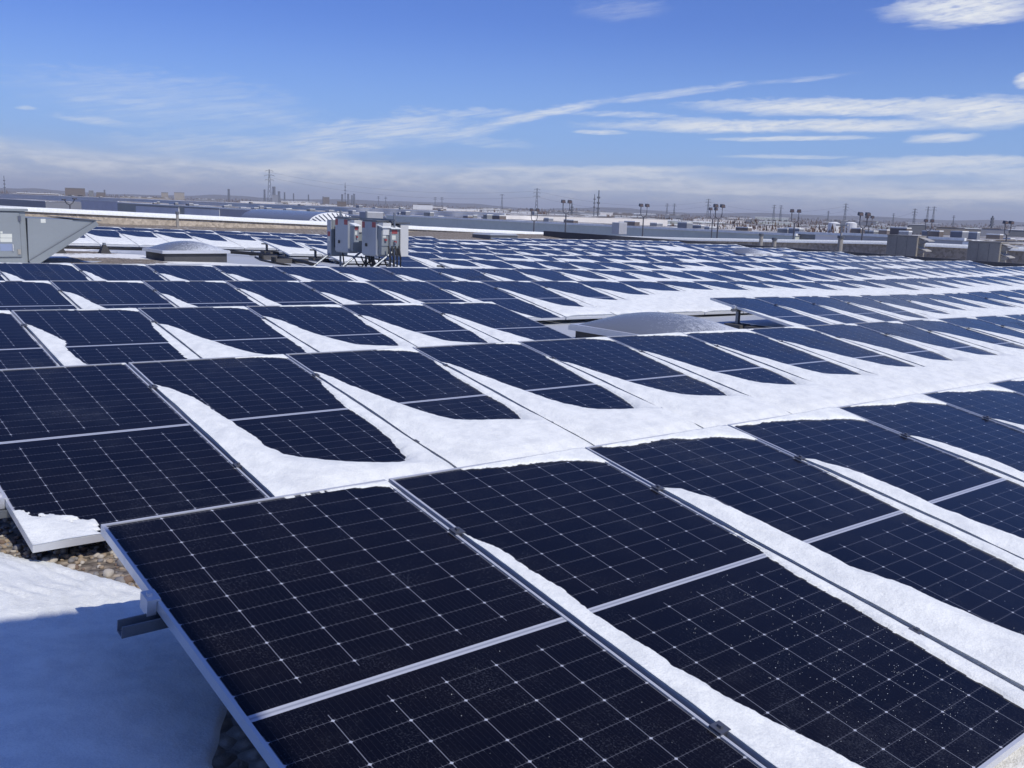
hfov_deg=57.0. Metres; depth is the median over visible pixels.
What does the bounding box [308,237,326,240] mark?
solar panel
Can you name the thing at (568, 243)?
solar panel
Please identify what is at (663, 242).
solar panel
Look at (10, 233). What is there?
door
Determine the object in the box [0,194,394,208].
warehouse
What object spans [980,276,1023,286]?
solar panel
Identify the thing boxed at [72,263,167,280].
solar panel
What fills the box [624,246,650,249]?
solar panel
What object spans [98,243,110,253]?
pipe support
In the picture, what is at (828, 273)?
solar panel
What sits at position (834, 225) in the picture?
storage tank
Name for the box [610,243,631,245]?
solar panel
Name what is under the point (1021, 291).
solar panel
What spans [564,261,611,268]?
solar panel
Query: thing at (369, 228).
door
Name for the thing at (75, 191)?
building
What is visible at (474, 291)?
solar panel
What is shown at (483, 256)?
solar panel
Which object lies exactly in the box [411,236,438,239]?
solar panel
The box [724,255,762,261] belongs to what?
solar panel
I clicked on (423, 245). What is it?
solar panel
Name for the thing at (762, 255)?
solar panel
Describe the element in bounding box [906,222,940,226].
building
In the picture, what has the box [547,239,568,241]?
solar panel
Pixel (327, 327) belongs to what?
solar panel
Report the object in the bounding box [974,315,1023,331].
solar panel
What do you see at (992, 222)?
mast
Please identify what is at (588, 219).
warehouse
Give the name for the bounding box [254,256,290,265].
cable
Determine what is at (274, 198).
building
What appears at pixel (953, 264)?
solar panel
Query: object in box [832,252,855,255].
solar panel
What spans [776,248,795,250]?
solar panel
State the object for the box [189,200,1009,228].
ground
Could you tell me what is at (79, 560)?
gravel
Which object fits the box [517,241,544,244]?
solar panel
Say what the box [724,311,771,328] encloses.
panel support
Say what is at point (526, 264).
solar panel
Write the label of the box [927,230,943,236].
rooftop unit
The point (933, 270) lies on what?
solar panel
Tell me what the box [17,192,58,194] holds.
building
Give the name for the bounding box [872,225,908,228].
building
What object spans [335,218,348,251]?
door
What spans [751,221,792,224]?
building
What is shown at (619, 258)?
solar panel
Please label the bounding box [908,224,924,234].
building
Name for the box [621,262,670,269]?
solar panel
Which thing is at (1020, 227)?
building
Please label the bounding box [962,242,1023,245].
warehouse
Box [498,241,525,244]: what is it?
solar panel
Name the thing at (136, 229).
solar panel
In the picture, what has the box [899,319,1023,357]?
solar panel
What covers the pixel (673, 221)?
building
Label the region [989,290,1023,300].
solar panel
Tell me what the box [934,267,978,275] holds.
solar panel
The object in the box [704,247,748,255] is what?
solar panel
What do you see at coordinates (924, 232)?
rooftop unit
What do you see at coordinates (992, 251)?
rooftop unit
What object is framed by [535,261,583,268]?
solar panel
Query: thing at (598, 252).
solar panel
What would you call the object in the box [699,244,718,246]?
solar panel
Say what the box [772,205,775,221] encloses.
pylon
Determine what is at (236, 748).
warehouse
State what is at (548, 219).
rooftop unit
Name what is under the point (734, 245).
solar panel
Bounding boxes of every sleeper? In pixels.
[259,254,283,259]
[271,257,307,262]
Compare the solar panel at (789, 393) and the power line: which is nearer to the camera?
the solar panel at (789, 393)
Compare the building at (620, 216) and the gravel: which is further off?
the building at (620, 216)
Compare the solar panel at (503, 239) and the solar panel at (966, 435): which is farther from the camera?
the solar panel at (503, 239)
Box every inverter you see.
[334,217,361,252]
[361,219,392,256]
[387,222,409,256]
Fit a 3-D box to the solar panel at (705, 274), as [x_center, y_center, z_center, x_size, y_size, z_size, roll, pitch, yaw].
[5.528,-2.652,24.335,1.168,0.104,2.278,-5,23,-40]
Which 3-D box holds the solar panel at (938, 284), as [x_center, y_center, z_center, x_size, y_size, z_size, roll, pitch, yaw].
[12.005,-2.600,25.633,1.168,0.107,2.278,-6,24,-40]
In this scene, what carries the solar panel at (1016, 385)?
on the mounting rail at (135, 625)
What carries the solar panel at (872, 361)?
on the mounting rail at (4, 512)
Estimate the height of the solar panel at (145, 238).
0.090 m
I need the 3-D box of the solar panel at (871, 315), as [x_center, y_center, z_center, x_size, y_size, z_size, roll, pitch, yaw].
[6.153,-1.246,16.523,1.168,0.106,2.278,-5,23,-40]
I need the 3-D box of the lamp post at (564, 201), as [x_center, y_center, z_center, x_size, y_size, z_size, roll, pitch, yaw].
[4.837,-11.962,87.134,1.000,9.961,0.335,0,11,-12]
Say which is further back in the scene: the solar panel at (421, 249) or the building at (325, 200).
the building at (325, 200)
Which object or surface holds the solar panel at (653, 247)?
on the rail
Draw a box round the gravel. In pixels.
[0,517,139,588]
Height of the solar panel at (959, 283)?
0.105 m
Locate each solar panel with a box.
[0,262,91,281]
[0,273,7,280]
[0,281,78,311]
[0,310,58,368]
[0,363,269,552]
[11,308,199,365]
[50,281,176,308]
[69,234,99,245]
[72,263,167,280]
[85,229,138,246]
[94,226,121,229]
[100,479,765,767]
[115,230,167,246]
[119,227,153,230]
[128,354,453,496]
[138,306,316,357]
[142,281,263,306]
[145,264,236,280]
[151,228,186,232]
[151,231,201,242]
[182,229,214,232]
[185,232,243,248]
[212,265,298,280]
[213,231,243,233]
[218,234,275,249]
[225,281,338,305]
[240,231,270,234]
[246,304,415,351]
[249,235,282,249]
[258,238,321,255]
[268,232,297,235]
[273,266,355,280]
[279,236,311,239]
[285,347,592,467]
[290,239,328,256]
[294,233,323,236]
[299,281,408,303]
[305,244,376,263]
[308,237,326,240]
[328,266,408,280]
[339,303,500,346]
[365,281,469,302]
[375,256,430,266]
[380,267,455,280]
[388,448,1023,767]
[408,243,440,247]
[408,247,442,252]
[408,252,445,267]
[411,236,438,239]
[411,240,440,243]
[413,341,701,445]
[421,302,572,341]
[425,281,565,320]
[427,267,501,280]
[428,259,487,267]
[430,252,476,259]
[433,240,462,243]
[433,244,464,247]
[433,248,468,252]
[455,240,483,243]
[457,244,490,248]
[459,248,496,253]
[462,253,505,259]
[466,259,521,268]
[472,268,542,280]
[478,240,506,244]
[480,244,512,248]
[480,281,615,319]
[486,249,524,254]
[491,238,515,240]
[493,254,537,260]
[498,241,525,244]
[501,260,553,268]
[505,245,534,248]
[511,238,533,240]
[511,249,548,254]
[512,268,580,280]
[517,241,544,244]
[518,337,790,427]
[520,254,562,260]
[526,245,558,249]
[528,238,549,241]
[530,281,657,314]
[535,249,571,254]
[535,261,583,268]
[536,241,562,244]
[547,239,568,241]
[547,245,575,249]
[548,255,592,261]
[551,269,619,280]
[556,242,579,244]
[560,249,593,254]
[563,239,583,241]
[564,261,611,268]
[566,245,596,249]
[574,242,599,245]
[574,255,616,261]
[576,281,704,314]
[578,239,598,241]
[582,250,614,254]
[585,425,1023,690]
[586,269,652,280]
[588,246,615,249]
[590,242,615,245]
[594,262,641,269]
[596,240,616,242]
[598,255,641,261]
[603,250,635,254]
[606,246,633,249]
[606,332,864,413]
[610,240,630,242]
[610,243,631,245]
[618,281,742,314]
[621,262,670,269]
[621,270,683,280]
[622,255,662,261]
[623,250,654,254]
[624,240,643,242]
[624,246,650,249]
[625,243,646,245]
[638,240,657,242]
[640,243,679,250]
[641,246,666,249]
[642,250,673,254]
[644,255,683,261]
[647,262,700,270]
[651,270,712,280]
[654,241,673,243]
[655,243,690,250]
[657,281,746,312]
[661,250,691,254]
[665,255,707,261]
[667,241,685,243]
[672,244,706,250]
[672,262,721,270]
[679,270,737,280]
[681,329,925,401]
[682,250,711,255]
[686,244,720,252]
[686,255,725,261]
[693,281,776,296]
[697,262,742,269]
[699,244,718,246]
[699,251,728,255]
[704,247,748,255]
[705,255,744,261]
[709,270,766,280]
[710,297,832,326]
[712,244,731,246]
[719,262,767,269]
[720,247,761,255]
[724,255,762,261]
[725,244,748,247]
[726,281,805,295]
[727,407,1023,559]
[734,247,775,255]
[734,270,792,280]
[741,261,788,269]
[745,255,782,261]
[748,326,976,392]
[754,248,783,255]
[754,296,870,323]
[757,281,833,295]
[759,269,818,280]
[762,256,793,260]
[762,261,801,269]
[764,248,783,250]
[775,251,803,255]
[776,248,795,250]
[779,256,810,260]
[781,261,824,268]
[783,269,838,280]
[786,281,860,294]
[790,251,817,255]
[792,296,903,321]
[795,256,825,260]
[797,261,840,268]
[804,269,859,279]
[805,323,1021,383]
[807,251,830,255]
[811,256,840,260]
[813,280,888,294]
[815,261,857,268]
[820,252,843,255]
[825,269,881,278]
[826,256,854,260]
[828,295,938,319]
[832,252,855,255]
[832,261,870,268]
[837,394,1023,481]
[838,279,914,293]
[840,256,868,260]
[846,268,899,278]
[849,261,887,267]
[854,256,882,260]
[854,321,1023,376]
[860,295,969,317]
[861,279,940,293]
[864,268,916,277]
[865,261,906,267]
[867,256,895,260]
[880,256,907,260]
[881,261,918,267]
[882,268,932,277]
[886,278,959,292]
[889,294,993,316]
[892,256,922,260]
[895,261,933,267]
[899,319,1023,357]
[900,268,950,276]
[905,278,978,291]
[910,261,942,267]
[917,267,968,276]
[917,294,1017,314]
[921,383,1023,431]
[923,261,956,266]
[928,277,998,290]
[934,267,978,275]
[936,261,969,266]
[939,317,1023,344]
[941,292,1023,313]
[945,277,1015,289]
[946,267,996,275]
[949,261,981,266]
[961,267,1007,275]
[962,261,993,266]
[965,276,1023,289]
[966,291,1023,307]
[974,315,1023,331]
[975,267,1018,274]
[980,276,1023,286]
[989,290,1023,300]
[990,266,1023,274]
[990,377,1023,394]
[998,275,1023,282]
[1003,266,1023,271]
[1005,314,1023,320]
[1010,289,1023,293]
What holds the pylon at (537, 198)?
on the ground
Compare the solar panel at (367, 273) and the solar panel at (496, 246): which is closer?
the solar panel at (367, 273)
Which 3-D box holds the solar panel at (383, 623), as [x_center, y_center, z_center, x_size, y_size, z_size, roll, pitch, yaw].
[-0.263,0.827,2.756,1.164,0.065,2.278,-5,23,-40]
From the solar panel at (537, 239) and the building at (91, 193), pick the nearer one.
the solar panel at (537, 239)
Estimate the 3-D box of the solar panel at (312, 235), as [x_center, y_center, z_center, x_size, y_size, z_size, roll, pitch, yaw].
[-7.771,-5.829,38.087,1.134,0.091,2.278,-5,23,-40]
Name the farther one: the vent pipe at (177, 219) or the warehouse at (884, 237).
the warehouse at (884, 237)
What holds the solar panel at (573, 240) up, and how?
on the warehouse at (236, 748)
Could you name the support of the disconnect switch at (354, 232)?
attached to the inverter rack
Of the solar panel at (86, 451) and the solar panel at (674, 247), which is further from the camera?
the solar panel at (674, 247)
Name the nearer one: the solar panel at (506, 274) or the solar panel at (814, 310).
the solar panel at (814, 310)
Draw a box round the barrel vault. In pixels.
[241,209,350,220]
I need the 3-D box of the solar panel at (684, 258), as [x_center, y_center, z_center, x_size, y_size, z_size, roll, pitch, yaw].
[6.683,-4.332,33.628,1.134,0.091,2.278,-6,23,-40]
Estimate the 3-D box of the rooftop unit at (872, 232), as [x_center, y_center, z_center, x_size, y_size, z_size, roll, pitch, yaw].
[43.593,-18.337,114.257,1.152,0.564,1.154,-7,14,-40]
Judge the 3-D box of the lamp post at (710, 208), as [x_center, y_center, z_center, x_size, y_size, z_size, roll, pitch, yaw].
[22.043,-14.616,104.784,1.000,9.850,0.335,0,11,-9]
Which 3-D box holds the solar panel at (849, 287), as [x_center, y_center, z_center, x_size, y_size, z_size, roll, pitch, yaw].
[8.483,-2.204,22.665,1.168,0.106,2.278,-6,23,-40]
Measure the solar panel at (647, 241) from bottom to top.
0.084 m
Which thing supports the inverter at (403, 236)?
attached to the inverter rack
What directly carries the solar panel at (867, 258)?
on the rail
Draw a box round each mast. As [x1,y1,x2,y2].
[597,192,599,215]
[990,216,993,227]
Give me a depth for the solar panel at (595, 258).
31.16 m
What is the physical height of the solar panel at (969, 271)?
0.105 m
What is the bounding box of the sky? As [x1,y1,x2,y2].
[0,0,1023,221]
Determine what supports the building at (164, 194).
on the ground
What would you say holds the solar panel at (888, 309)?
on the rail
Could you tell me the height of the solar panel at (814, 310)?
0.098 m
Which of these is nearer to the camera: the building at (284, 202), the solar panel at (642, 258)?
the solar panel at (642, 258)
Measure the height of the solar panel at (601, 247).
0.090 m
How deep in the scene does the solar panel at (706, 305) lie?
17.93 m
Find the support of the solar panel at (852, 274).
on the rail
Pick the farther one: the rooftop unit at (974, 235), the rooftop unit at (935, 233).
the rooftop unit at (935, 233)
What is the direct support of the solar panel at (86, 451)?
on the mounting rail at (4, 512)
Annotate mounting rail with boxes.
[0,507,10,518]
[117,611,167,638]
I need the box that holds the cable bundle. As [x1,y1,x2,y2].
[342,246,400,266]
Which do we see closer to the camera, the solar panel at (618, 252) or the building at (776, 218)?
the solar panel at (618, 252)
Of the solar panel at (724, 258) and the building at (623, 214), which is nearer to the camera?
the solar panel at (724, 258)
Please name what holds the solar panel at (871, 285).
on the rail
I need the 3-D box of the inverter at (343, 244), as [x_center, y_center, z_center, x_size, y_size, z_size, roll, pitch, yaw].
[-4.111,-3.830,24.259,0.570,0.895,0.883,-7,14,-40]
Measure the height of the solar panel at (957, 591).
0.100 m
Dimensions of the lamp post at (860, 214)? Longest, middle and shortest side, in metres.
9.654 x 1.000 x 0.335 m
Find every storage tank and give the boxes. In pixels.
[827,222,839,232]
[844,222,856,232]
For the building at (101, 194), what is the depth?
901.42 m
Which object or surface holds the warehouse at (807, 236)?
on the ground
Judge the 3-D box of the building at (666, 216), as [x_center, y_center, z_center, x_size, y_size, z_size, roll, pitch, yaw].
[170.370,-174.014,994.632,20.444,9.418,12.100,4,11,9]
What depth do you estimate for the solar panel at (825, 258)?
40.08 m
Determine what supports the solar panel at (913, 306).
on the rail
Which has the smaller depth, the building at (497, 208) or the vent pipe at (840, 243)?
the vent pipe at (840, 243)
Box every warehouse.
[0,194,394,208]
[0,198,81,209]
[0,206,1023,767]
[81,199,168,210]
[117,202,358,213]
[135,205,179,213]
[184,207,219,215]
[219,208,446,219]
[273,204,667,225]
[385,214,800,239]
[795,231,949,239]
[814,232,842,239]
[842,233,1023,244]
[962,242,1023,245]
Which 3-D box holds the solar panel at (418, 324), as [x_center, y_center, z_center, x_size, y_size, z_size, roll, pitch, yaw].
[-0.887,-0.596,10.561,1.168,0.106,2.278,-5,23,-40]
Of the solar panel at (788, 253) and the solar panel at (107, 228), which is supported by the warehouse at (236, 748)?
the solar panel at (107, 228)
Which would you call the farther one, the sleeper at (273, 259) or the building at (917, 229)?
the building at (917, 229)
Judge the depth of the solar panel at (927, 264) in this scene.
39.09 m
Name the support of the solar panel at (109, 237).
on the warehouse at (236, 748)
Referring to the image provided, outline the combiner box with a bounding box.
[327,220,347,255]
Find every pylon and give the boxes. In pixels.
[264,169,273,201]
[534,188,539,207]
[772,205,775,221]
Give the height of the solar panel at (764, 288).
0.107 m
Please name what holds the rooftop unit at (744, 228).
on the warehouse at (541, 226)
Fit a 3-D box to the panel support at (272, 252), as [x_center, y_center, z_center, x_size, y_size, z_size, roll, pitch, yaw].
[-7.561,-4.249,30.017,0.350,0.334,1.461,-7,14,-40]
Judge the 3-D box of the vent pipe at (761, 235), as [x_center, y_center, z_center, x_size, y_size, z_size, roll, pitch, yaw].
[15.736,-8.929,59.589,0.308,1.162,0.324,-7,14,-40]
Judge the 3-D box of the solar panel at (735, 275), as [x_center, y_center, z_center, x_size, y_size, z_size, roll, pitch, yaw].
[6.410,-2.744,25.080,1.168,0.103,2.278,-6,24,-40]
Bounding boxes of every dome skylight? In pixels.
[142,241,229,261]
[568,312,736,337]
[722,248,769,255]
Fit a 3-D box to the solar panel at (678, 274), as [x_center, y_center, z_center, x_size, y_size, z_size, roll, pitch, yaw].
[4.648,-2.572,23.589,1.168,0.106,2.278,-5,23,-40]
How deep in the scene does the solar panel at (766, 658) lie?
3.28 m
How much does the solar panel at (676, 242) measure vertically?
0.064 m
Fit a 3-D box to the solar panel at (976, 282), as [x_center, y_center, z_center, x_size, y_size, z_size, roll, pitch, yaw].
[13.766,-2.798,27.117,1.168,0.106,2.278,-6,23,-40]
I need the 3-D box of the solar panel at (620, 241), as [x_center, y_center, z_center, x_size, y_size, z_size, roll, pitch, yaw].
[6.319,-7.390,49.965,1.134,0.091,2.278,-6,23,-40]
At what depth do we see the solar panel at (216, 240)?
31.70 m
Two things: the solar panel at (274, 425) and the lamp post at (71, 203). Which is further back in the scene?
the lamp post at (71, 203)
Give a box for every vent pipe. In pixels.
[175,212,178,226]
[759,233,763,245]
[772,238,777,246]
[836,224,847,250]
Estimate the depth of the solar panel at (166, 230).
34.96 m
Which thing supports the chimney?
on the ground
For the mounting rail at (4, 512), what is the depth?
4.33 m
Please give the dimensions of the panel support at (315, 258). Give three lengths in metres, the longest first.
1.461 x 0.350 x 0.334 m
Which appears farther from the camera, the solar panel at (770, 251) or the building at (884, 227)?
the building at (884, 227)
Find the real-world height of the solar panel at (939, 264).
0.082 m
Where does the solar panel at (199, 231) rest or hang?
on the warehouse at (236, 748)
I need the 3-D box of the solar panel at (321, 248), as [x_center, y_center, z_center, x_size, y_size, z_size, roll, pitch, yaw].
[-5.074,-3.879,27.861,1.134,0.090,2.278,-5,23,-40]
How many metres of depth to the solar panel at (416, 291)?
14.80 m
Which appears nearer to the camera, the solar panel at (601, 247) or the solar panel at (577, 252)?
the solar panel at (577, 252)
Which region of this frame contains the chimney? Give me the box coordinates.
[272,187,275,194]
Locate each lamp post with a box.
[62,198,76,208]
[529,208,539,231]
[561,200,571,231]
[639,203,649,235]
[708,207,717,237]
[713,204,724,237]
[790,209,800,238]
[857,212,870,240]
[865,216,873,233]
[924,219,933,237]
[1003,221,1013,241]
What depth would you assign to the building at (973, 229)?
232.87 m
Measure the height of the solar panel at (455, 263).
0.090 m
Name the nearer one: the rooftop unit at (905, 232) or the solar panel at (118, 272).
the solar panel at (118, 272)
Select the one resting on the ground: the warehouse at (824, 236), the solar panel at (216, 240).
the warehouse at (824, 236)
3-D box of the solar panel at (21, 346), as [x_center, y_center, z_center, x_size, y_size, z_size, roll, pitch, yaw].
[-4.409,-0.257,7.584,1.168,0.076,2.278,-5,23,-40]
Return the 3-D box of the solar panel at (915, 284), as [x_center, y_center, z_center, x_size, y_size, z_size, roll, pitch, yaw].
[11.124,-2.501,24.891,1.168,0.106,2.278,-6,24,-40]
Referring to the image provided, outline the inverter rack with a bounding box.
[313,210,395,266]
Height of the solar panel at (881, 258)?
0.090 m
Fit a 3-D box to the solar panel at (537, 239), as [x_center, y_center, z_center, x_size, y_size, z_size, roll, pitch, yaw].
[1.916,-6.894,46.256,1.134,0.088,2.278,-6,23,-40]
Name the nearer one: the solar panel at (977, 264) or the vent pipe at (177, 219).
the solar panel at (977, 264)
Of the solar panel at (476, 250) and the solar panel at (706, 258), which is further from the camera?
the solar panel at (706, 258)
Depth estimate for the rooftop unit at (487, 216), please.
171.07 m
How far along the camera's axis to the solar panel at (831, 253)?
46.20 m
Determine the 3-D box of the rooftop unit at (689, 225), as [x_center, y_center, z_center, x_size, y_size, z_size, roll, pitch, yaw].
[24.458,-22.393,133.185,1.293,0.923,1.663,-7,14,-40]
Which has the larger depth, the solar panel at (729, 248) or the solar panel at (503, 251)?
the solar panel at (729, 248)
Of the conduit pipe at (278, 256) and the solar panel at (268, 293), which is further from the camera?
the conduit pipe at (278, 256)
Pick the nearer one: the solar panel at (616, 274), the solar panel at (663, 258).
the solar panel at (616, 274)
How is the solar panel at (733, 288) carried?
on the rail
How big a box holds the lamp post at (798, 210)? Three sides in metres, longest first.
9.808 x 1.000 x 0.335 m
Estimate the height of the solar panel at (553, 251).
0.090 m
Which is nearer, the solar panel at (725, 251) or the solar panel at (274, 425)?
the solar panel at (274, 425)
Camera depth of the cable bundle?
23.29 m
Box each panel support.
[259,244,285,255]
[308,251,337,263]
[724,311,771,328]
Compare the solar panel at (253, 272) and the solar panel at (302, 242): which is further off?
the solar panel at (302, 242)
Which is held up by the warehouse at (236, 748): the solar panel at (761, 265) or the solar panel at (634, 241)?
the solar panel at (634, 241)
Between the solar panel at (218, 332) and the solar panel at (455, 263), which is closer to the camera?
the solar panel at (218, 332)
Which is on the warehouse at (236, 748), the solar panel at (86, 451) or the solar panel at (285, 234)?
the solar panel at (285, 234)
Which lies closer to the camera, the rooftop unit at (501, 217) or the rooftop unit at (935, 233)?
the rooftop unit at (935, 233)
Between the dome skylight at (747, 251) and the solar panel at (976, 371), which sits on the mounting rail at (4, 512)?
the solar panel at (976, 371)
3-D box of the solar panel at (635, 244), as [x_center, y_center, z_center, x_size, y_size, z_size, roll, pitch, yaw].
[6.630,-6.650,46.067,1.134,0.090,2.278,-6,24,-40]
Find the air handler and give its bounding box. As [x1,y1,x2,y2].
[0,206,100,262]
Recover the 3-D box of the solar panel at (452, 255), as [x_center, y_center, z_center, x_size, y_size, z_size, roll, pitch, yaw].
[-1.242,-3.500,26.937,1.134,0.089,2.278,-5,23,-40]
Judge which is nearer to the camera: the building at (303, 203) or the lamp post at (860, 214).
the lamp post at (860, 214)
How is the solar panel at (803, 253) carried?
on the rail
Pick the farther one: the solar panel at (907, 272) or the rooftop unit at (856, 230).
the rooftop unit at (856, 230)
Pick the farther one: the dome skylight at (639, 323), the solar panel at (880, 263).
the solar panel at (880, 263)
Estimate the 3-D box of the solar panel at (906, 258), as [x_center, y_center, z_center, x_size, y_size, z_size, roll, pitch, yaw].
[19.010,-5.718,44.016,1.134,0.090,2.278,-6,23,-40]
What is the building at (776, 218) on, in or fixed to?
on the ground
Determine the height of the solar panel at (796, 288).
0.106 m
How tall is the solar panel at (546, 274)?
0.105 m
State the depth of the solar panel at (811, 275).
27.70 m
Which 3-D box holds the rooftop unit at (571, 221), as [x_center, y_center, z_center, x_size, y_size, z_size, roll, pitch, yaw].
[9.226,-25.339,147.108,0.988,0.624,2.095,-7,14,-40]
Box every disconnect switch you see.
[349,223,360,241]
[377,225,390,245]
[390,226,400,248]
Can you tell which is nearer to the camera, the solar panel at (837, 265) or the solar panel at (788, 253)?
the solar panel at (837, 265)
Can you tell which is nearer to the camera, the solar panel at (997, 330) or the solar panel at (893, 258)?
the solar panel at (997, 330)
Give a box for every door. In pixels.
[0,212,21,256]
[327,220,331,254]
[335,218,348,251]
[362,221,376,255]
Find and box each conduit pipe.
[64,246,141,250]
[228,250,316,265]
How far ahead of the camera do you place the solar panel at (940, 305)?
19.00 m
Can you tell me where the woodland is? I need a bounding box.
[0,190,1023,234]
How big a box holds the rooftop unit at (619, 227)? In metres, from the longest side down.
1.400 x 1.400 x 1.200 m
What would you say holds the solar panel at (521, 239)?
on the warehouse at (236, 748)
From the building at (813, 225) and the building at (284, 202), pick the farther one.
the building at (284, 202)
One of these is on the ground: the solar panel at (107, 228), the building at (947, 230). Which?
the building at (947, 230)
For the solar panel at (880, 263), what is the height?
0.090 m
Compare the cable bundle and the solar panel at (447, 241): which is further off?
the solar panel at (447, 241)
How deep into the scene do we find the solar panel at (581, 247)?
39.76 m
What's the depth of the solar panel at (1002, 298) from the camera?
21.43 m
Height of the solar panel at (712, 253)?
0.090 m
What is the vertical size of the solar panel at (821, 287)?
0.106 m
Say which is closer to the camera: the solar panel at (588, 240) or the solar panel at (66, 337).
the solar panel at (66, 337)
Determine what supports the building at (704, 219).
on the ground
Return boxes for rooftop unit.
[348,210,355,214]
[359,211,382,219]
[400,211,409,214]
[424,212,433,215]
[483,214,491,218]
[492,215,505,219]
[544,218,552,221]
[564,219,577,222]
[612,222,626,233]
[624,221,639,225]
[650,222,662,226]
[677,222,692,228]
[693,225,703,228]
[704,226,716,229]
[736,227,751,230]
[777,228,788,232]
[788,228,803,233]
[850,228,863,232]
[865,230,878,233]
[878,229,889,234]
[886,234,934,256]
[890,227,911,234]
[898,231,911,234]
[921,230,926,235]
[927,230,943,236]
[950,231,968,237]
[966,241,1018,261]
[968,231,979,239]
[986,234,1003,239]
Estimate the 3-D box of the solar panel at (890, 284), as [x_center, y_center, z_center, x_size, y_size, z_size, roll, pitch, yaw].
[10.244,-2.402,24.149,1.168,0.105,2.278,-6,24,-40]
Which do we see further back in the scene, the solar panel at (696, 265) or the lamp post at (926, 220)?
the lamp post at (926, 220)
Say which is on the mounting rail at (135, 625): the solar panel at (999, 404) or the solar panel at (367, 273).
the solar panel at (999, 404)
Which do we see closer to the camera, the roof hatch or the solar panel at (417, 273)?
the solar panel at (417, 273)
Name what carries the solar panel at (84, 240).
on the warehouse at (236, 748)
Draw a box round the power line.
[279,179,527,198]
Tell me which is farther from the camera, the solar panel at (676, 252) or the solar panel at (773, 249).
the solar panel at (773, 249)
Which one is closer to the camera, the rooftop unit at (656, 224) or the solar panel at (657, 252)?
the solar panel at (657, 252)
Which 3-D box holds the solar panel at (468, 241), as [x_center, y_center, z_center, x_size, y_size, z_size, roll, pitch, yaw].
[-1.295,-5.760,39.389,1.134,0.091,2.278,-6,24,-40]
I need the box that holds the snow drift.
[0,552,226,767]
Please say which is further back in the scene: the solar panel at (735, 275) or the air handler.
the solar panel at (735, 275)
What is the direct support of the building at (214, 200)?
on the ground
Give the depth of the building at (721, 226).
450.69 m
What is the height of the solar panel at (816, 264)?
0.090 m
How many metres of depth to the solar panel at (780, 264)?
32.43 m
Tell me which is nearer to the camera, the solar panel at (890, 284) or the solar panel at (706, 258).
the solar panel at (890, 284)
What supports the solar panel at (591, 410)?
on the mounting rail at (4, 512)
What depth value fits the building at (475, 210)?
922.94 m
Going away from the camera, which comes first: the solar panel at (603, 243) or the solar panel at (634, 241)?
the solar panel at (603, 243)
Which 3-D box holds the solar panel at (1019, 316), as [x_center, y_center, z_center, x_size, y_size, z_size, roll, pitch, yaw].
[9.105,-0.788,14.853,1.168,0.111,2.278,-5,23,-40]
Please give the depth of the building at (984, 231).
264.48 m
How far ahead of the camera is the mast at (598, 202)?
410.84 m
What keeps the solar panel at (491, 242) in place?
on the warehouse at (236, 748)
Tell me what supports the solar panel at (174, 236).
on the warehouse at (236, 748)
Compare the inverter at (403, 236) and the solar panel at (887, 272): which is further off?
the solar panel at (887, 272)
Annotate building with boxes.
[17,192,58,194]
[65,188,84,195]
[89,190,93,196]
[96,192,105,196]
[120,196,170,199]
[161,192,167,197]
[174,192,184,199]
[196,198,223,201]
[240,201,274,203]
[272,195,277,202]
[281,201,315,203]
[288,202,319,204]
[323,197,328,204]
[337,201,346,206]
[413,204,432,209]
[446,208,479,211]
[480,208,511,209]
[482,211,530,213]
[485,210,518,211]
[551,211,599,214]
[575,211,612,214]
[580,214,641,217]
[609,212,632,215]
[634,213,655,215]
[634,215,663,218]
[664,214,683,220]
[667,220,725,223]
[693,218,744,222]
[693,223,736,228]
[721,218,760,222]
[731,223,777,226]
[741,224,827,232]
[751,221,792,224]
[755,217,788,221]
[783,224,864,228]
[831,220,875,225]
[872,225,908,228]
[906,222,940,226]
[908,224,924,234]
[936,227,964,234]
[965,228,980,235]
[981,228,1007,236]
[1008,229,1023,236]
[1015,225,1023,229]
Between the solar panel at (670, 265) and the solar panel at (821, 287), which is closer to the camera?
the solar panel at (821, 287)
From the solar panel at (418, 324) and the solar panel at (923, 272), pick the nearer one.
the solar panel at (418, 324)
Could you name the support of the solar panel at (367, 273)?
on the rail
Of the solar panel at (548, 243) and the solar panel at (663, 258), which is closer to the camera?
the solar panel at (663, 258)
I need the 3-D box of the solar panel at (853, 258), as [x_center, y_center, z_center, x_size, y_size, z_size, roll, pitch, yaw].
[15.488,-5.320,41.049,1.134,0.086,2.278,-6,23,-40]
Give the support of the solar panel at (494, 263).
on the rail
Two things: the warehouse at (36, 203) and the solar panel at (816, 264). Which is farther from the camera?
the warehouse at (36, 203)
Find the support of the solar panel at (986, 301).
on the rail
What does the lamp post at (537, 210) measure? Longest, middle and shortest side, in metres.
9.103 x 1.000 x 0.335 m
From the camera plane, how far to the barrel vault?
68.66 m
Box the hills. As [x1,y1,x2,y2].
[0,188,1023,226]
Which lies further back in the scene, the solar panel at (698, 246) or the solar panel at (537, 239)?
the solar panel at (698, 246)
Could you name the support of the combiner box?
attached to the inverter rack
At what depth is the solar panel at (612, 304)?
16.58 m
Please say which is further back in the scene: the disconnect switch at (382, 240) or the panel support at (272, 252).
the panel support at (272, 252)
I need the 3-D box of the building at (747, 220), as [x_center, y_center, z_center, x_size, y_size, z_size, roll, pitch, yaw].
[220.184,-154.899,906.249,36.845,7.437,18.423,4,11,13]
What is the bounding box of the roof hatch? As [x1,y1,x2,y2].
[472,233,518,239]
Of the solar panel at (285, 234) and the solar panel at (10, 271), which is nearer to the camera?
the solar panel at (10, 271)
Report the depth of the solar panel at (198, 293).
12.56 m
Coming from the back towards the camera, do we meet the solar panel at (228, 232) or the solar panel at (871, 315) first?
the solar panel at (228, 232)
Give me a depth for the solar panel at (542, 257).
29.72 m

